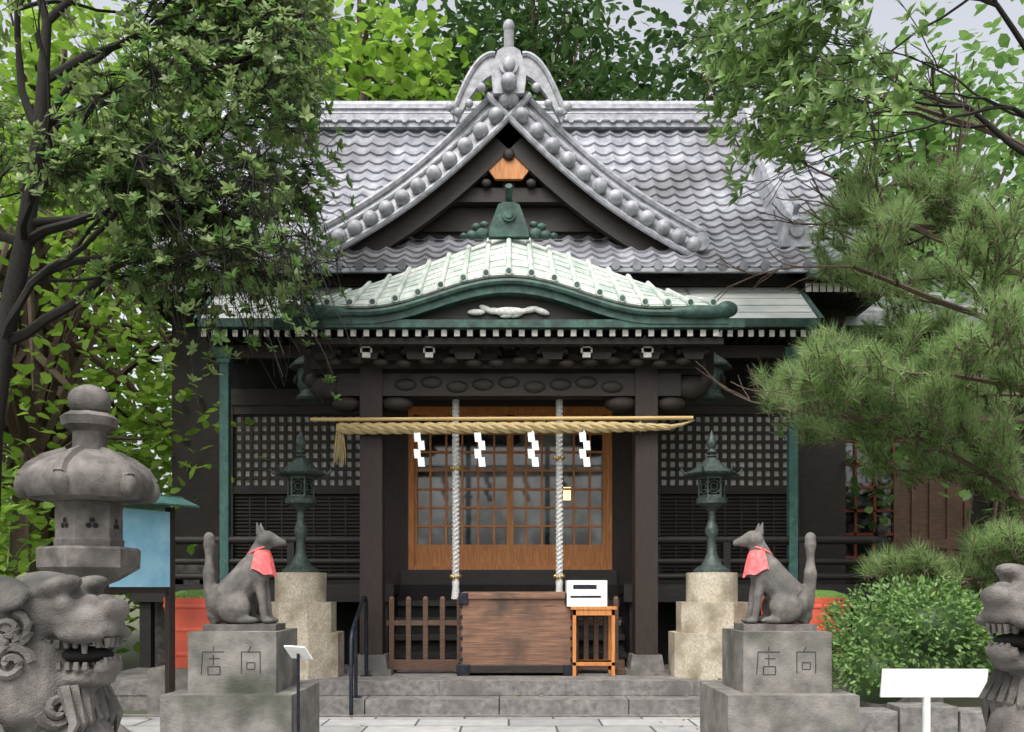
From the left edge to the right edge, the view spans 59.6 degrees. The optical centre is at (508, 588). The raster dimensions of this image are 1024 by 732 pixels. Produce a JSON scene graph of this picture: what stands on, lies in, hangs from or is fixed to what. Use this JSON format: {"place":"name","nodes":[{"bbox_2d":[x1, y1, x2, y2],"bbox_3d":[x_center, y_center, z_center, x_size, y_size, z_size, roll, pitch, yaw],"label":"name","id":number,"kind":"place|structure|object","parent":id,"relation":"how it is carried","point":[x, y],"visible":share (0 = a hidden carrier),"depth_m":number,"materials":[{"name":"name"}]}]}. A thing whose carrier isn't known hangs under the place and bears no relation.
{"place":"outdoors","nodes":[
{"label":"outdoors","id":0,"kind":"place"},
{"bbox_2d":[0,0,219,561],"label":"tree","id":1,"kind":"object","parent":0,"point":[60,42],"depth_m":17.25,"materials":[{"name":"green plant"}]},
{"bbox_2d":[0,53,270,652],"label":"tree","id":2,"kind":"object","parent":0,"point":[158,445],"depth_m":12.40,"materials":[{"name":"green plant"}]},
{"bbox_2d":[120,717,699,731],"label":"paving path","id":3,"kind":"structure","parent":0,"point":[492,724],"depth_m":8.64,"materials":[{"name":"grey stone"}]},
{"bbox_2d":[0,571,131,731],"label":"guardian lion statue","id":4,"kind":"object","parent":3,"relation":"on","point":[54,626],"visible":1,"depth_m":3.83,"materials":[{"name":"stone"}]},
{"bbox_2d":[14,384,159,731],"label":"stone lantern","id":5,"kind":"object","parent":3,"relation":"on","point":[89,485],"visible":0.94,"depth_m":6.30,"materials":[{"name":"grey stone"}]},
{"bbox_2d":[104,495,199,693],"bbox_3d":[-3.567,0.199,8.600,0.547,2.243,1.000,0,0,32],"label":"notice board","id":6,"kind":"object","parent":3,"relation":"on","point":[149,535],"visible":0.41,"depth_m":8.74,"materials":[{"name":"blue wood"}]},
{"bbox_2d":[160,522,318,731],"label":"fox statue","id":7,"kind":"object","parent":3,"relation":"on","point":[242,670],"visible":1,"depth_m":6.67,"materials":[{"name":"stone"}]},
{"bbox_2d":[284,645,312,731],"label":"sign stand","id":8,"kind":"object","parent":3,"relation":"on","point":[299,652],"visible":1,"depth_m":6.54,"materials":[{"name":"white metal"}]},
{"bbox_2d":[349,595,371,714],"bbox_3d":[-1.626,0.700,9.729,0.120,1.241,1.062,0,0,0],"label":"handrail","id":9,"kind":"object","parent":3,"relation":"on","point":[354,628],"visible":0.97,"depth_m":9.48,"materials":[{"name":"black metal"}]},
{"bbox_2d":[130,675,720,730],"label":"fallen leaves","id":10,"kind":"object","parent":3,"relation":"on","point":[511,695],"visible":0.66,"depth_m":9.54,"materials":[{"name":"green plant"}]},
{"bbox_2d":[700,522,859,731],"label":"fox statue","id":11,"kind":"object","parent":3,"relation":"on","point":[777,668],"visible":1,"depth_m":6.67,"materials":[{"name":"stone"}]},
{"bbox_2d":[860,702,985,731],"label":"planter edge","id":12,"kind":"object","parent":3,"relation":"on","point":[902,717],"visible":0.56,"depth_m":7.41,"materials":[{"name":"stone"}]},
{"bbox_2d":[880,669,987,731],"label":"white sign board","id":13,"kind":"object","parent":3,"relation":"on","point":[926,684],"visible":0.86,"depth_m":6.59,"materials":[{"name":"white plastic"}]},
{"bbox_2d":[974,563,1023,731],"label":"guardian lion statue","id":14,"kind":"object","parent":3,"relation":"on","point":[1001,698],"visible":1,"depth_m":4.03,"materials":[{"name":"stone"}]},
{"bbox_2d":[0,0,1023,571],"label":"sky","id":15,"kind":"structure","parent":0,"point":[883,11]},
{"bbox_2d":[112,594,987,714],"bbox_3d":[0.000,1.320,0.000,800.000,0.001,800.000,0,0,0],"label":"ground","id":16,"kind":"structure","parent":0,"point":[131,659],"depth_m":16.59,"materials":[{"name":"grey stone"}]},
{"bbox_2d":[0,488,53,577],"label":"shrub","id":17,"kind":"object","parent":16,"relation":"on","point":[24,563],"visible":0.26,"depth_m":10.04,"materials":[{"name":"green plant"}]},
{"bbox_2d":[147,589,209,714],"bbox_3d":[-3.262,0.663,9.754,1.000,1.311,0.964,0,0,0],"label":"fence","id":18,"kind":"object","parent":16,"relation":"on","point":[190,612],"visible":0.21,"depth_m":9.30,"materials":[{"name":"red plastic"},{"name":"green plastic"}]},
{"bbox_2d":[155,565,203,664],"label":"stone steles","id":19,"kind":"object","parent":16,"relation":"on","point":[159,634],"depth_m":11.71,"materials":[{"name":"grey stone"}]},
{"bbox_2d":[0,0,363,511],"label":"tree","id":20,"kind":"object","parent":16,"relation":"on","point":[324,7],"depth_m":8.23,"materials":[{"name":"green plant"}]},
{"bbox_2d":[184,0,491,125],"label":"ginkgo","id":21,"kind":"object","parent":16,"relation":"on","point":[353,49],"depth_m":19.15,"materials":[{"name":"green plant"}]},
{"bbox_2d":[111,19,942,716],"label":"shrine hall","id":22,"kind":"structure","parent":16,"relation":"on","point":[517,249],"depth_m":11.87,"materials":[{"name":"brown wood"}]},
{"bbox_2d":[269,430,343,679],"bbox_3d":[-2.386,-0.410,10.250,0.924,2.821,0.924,0,0,0],"label":"bronze lantern","id":23,"kind":"object","parent":22,"relation":"on","point":[304,607],"visible":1,"depth_m":10.02,"materials":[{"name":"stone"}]},
{"bbox_2d":[289,355,326,403],"bbox_3d":[-2.420,-2.792,10.950,0.551,1.004,0.510,0,0,0],"label":"hanging lantern","id":24,"kind":"object","parent":22,"relation":"attached to","point":[305,395],"visible":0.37,"depth_m":10.82,"materials":[{"name":"green metal"}]},
{"bbox_2d":[386,596,460,669],"bbox_3d":[-0.982,0.547,10.550,1.001,0.906,0.400,0,0,0],"label":"fence","id":25,"kind":"object","parent":22,"relation":"on","point":[425,663],"visible":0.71,"depth_m":10.52,"materials":[{"name":"brown wood"}]},
{"bbox_2d":[450,399,461,599],"bbox_3d":[-0.633,-1.156,10.623,0.147,2.585,0.145,0,0,0],"label":"bell rope","id":26,"kind":"object","parent":22,"relation":"attached to","point":[455,575],"visible":0.84,"depth_m":10.59,"materials":[{"name":"white fabric"}]},
{"bbox_2d":[310,416,694,466],"bbox_3d":[-0.069,-1.688,10.278,4.421,0.586,0.158,0,0,0],"label":"shimenawa rope","id":27,"kind":"object","parent":22,"relation":"attached to","point":[478,429],"visible":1,"depth_m":10.24,"materials":[{"name":"beige fabric"}]},
{"bbox_2d":[456,592,576,675],"bbox_3d":[0.088,0.520,10.570,1.377,0.961,0.720,0,0,0],"label":"offering box","id":28,"kind":"object","parent":22,"relation":"on","point":[516,632],"visible":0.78,"depth_m":10.27,"materials":[{"name":"brown wood"}]},
{"bbox_2d":[553,399,564,591],"bbox_3d":[0.600,-1.156,10.623,0.147,2.585,0.145,0,0,0],"label":"bell rope","id":29,"kind":"object","parent":22,"relation":"attached to","point":[559,458],"visible":0.85,"depth_m":10.59,"materials":[{"name":"white fabric"}]},
{"bbox_2d":[566,580,616,675],"bbox_3d":[0.947,0.454,10.350,0.564,1.092,0.400,0,0,0],"label":"small table","id":30,"kind":"object","parent":22,"relation":"on","point":[586,597],"visible":0.92,"depth_m":10.21,"materials":[{"name":"orange wood"}]},
{"bbox_2d":[576,596,624,674],"bbox_3d":[1.028,0.547,10.550,0.669,0.906,0.400,0,0,0],"label":"fence","id":31,"kind":"object","parent":22,"relation":"on","point":[586,622],"visible":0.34,"depth_m":10.52,"materials":[{"name":"brown wood"}]},
{"bbox_2d":[668,430,747,679],"bbox_3d":[2.328,-0.410,10.250,0.924,2.821,0.924,0,0,0],"label":"bronze lantern","id":32,"kind":"object","parent":22,"relation":"on","point":[709,609],"visible":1,"depth_m":10.00,"materials":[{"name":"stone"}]},
{"bbox_2d":[694,352,731,403],"bbox_3d":[2.460,-2.792,10.950,0.551,1.004,0.510,0,0,0],"label":"hanging lantern","id":33,"kind":"object","parent":22,"relation":"hanging from","point":[713,394],"visible":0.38,"depth_m":10.81,"materials":[{"name":"green metal"}]},
{"bbox_2d":[846,272,1023,602],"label":"side wing","id":34,"kind":"structure","parent":22,"relation":"attached to","point":[927,512],"depth_m":12.50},
{"bbox_2d":[424,0,656,100],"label":"tree","id":35,"kind":"object","parent":16,"relation":"on","point":[520,19],"depth_m":21.06,"materials":[{"name":"green plant"}]},
{"bbox_2d":[187,0,823,155],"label":"leaves","id":36,"kind":"object","parent":35,"relation":"attached to","point":[489,42],"visible":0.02,"depth_m":21.34,"materials":[{"name":"green plant"}]},
{"bbox_2d":[535,0,937,236],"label":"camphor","id":37,"kind":"object","parent":16,"relation":"on","point":[668,70],"depth_m":19.38,"materials":[{"name":"green plant"}]},
{"bbox_2d":[760,590,866,706],"bbox_3d":[3.227,0.663,9.754,1.000,1.311,0.964,0,0,0],"label":"fence","id":38,"kind":"object","parent":16,"relation":"on","point":[823,597],"visible":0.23,"depth_m":9.30,"materials":[{"name":"red painted wood"},{"name":"green leaf"}]},
{"bbox_2d":[816,572,1010,703],"bbox_3d":[3.774,0.459,8.275,1.882,1.211,1.571,0,0,0],"label":"bush","id":39,"kind":"object","parent":16,"relation":"on","point":[971,607],"depth_m":7.90,"materials":[{"name":"green plant"}]},
{"bbox_2d":[658,0,1023,207],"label":"tree","id":40,"kind":"object","parent":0,"point":[788,40],"depth_m":8.92,"materials":[{"name":"green plant"}]},
{"bbox_2d":[695,43,1023,598],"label":"pine","id":41,"kind":"object","parent":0,"point":[854,354],"depth_m":8.98,"materials":[{"name":"green plant"}]},
{"bbox_2d":[798,0,1023,271],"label":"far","id":42,"kind":"object","parent":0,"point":[978,141],"depth_m":17.59,"materials":[{"name":"green plant"}]},
{"bbox_2d":[843,181,1023,674],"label":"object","id":43,"kind":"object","parent":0,"point":[855,489],"depth_m":12.74,"materials":[{"name":"green plant"}]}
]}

